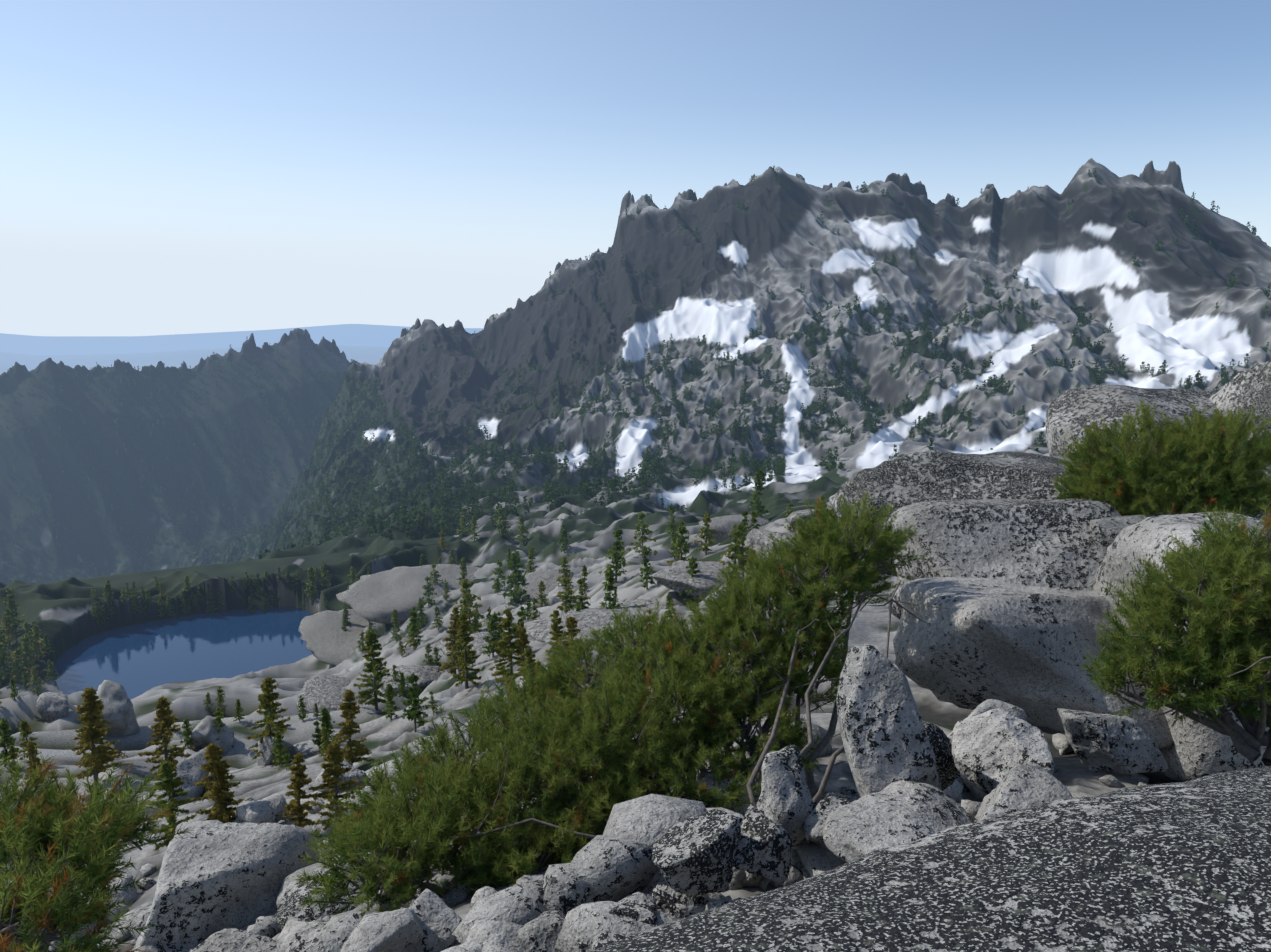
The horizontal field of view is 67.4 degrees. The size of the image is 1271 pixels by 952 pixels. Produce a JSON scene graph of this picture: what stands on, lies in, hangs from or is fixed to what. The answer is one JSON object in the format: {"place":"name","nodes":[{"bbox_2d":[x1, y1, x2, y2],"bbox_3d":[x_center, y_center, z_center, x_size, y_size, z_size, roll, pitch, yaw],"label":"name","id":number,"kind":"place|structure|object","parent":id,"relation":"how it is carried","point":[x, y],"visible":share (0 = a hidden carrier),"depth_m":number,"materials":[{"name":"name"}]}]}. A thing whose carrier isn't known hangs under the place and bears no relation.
{"place":"outdoors","nodes":[
{"label":"outdoors","id":0,"kind":"place"},
{"bbox_2d":[51,606,312,699],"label":"lake water","id":1,"kind":"structure","parent":0,"point":[135,660],"depth_m":636.21,"materials":[{"name":"blue liquid"}]},
{"bbox_2d":[0,158,1270,951],"bbox_3d":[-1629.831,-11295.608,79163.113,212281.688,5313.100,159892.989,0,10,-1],"label":"mountain terrain","id":2,"kind":"structure","parent":0,"point":[717,275],"depth_m":1702.61,"materials":[{"name":"stone"}]},
{"bbox_2d":[0,754,192,951],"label":"pine shrub","id":3,"kind":"object","parent":2,"relation":"on","point":[102,847],"depth_m":3.86,"materials":[{"name":"green plant"}]},
{"bbox_2d":[20,607,594,850],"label":"conifer trees","id":4,"kind":"object","parent":2,"relation":"on","point":[87,736],"depth_m":20.50,"materials":[{"name":"green plant"}]},
{"bbox_2d":[0,468,835,779],"bbox_3d":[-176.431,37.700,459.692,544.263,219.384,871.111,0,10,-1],"label":"conifer trees","id":5,"kind":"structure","parent":2,"relation":"on","point":[322,736],"materials":[{"name":"green plant"}]},
{"bbox_2d":[0,506,1181,951],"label":"scattered boulders","id":6,"kind":"object","parent":2,"relation":"on","point":[646,862],"visible":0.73,"depth_m":4.42,"materials":[{"name":"stone"}]},
{"bbox_2d":[292,489,948,915],"bbox_3d":[0.255,1.368,6.121,2.520,2.160,5.082,8,13,39],"label":"pine shrub","id":7,"kind":"object","parent":2,"relation":"on","point":[446,777],"depth_m":5.81,"materials":[{"name":"green plant"}]},
{"bbox_2d":[0,165,1270,583],"bbox_3d":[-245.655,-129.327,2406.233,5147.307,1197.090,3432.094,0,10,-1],"label":"fir forest","id":8,"kind":"object","parent":2,"relation":"on","point":[410,515],"materials":[{"name":"green plant"}]},
{"bbox_2d":[843,493,896,576],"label":"outcrop block","id":9,"kind":"structure","parent":2,"relation":"on","point":[878,503],"depth_m":9.06,"materials":[{"name":"stone"}]},
{"bbox_2d":[591,766,1270,951],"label":"rock slab","id":10,"kind":"structure","parent":2,"relation":"on","point":[1176,867],"depth_m":2.34,"materials":[{"name":"stone"}]},
{"bbox_2d":[829,450,1136,529],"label":"outcrop block","id":11,"kind":"structure","parent":2,"relation":"on","point":[911,478],"depth_m":9.14,"materials":[{"name":"stone"}]},
{"bbox_2d":[886,498,1121,618],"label":"outcrop block","id":12,"kind":"structure","parent":2,"relation":"on","point":[1048,543],"depth_m":7.92,"materials":[{"name":"stone"}]},
{"bbox_2d":[893,577,1172,747],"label":"outcrop block","id":13,"kind":"structure","parent":2,"relation":"on","point":[980,641],"depth_m":6.81,"materials":[{"name":"stone"}]},
{"bbox_2d":[1046,384,1270,518],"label":"outcrop block","id":14,"kind":"structure","parent":2,"relation":"on","point":[1071,412],"depth_m":10.58,"materials":[{"name":"stone"}]},
{"bbox_2d":[1089,507,1260,558],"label":"outcrop block","id":15,"kind":"structure","parent":2,"relation":"on","point":[1105,532],"depth_m":7.67,"materials":[{"name":"stone"}]},
{"bbox_2d":[1093,512,1270,781],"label":"outcrop block","id":16,"kind":"structure","parent":2,"relation":"on","point":[1195,750],"depth_m":6.49,"materials":[{"name":"stone"}]},
{"bbox_2d":[1208,360,1270,439],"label":"outcrop block","id":17,"kind":"structure","parent":2,"relation":"on","point":[1244,389],"depth_m":10.09,"materials":[{"name":"stone"}]},
{"bbox_2d":[0,0,1270,335],"label":"sky","id":18,"kind":"structure","parent":0,"point":[168,167],"materials":[{"name":"blue"}]},
{"bbox_2d":[1050,397,1270,518],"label":"pine shrub","id":19,"kind":"object","parent":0,"point":[1208,484],"depth_m":8.05,"materials":[{"name":"green plant"}]},
{"bbox_2d":[1080,501,1270,766],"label":"pine shrub","id":20,"kind":"object","parent":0,"point":[1156,593],"depth_m":4.98,"materials":[{"name":"green plant"}]}
]}

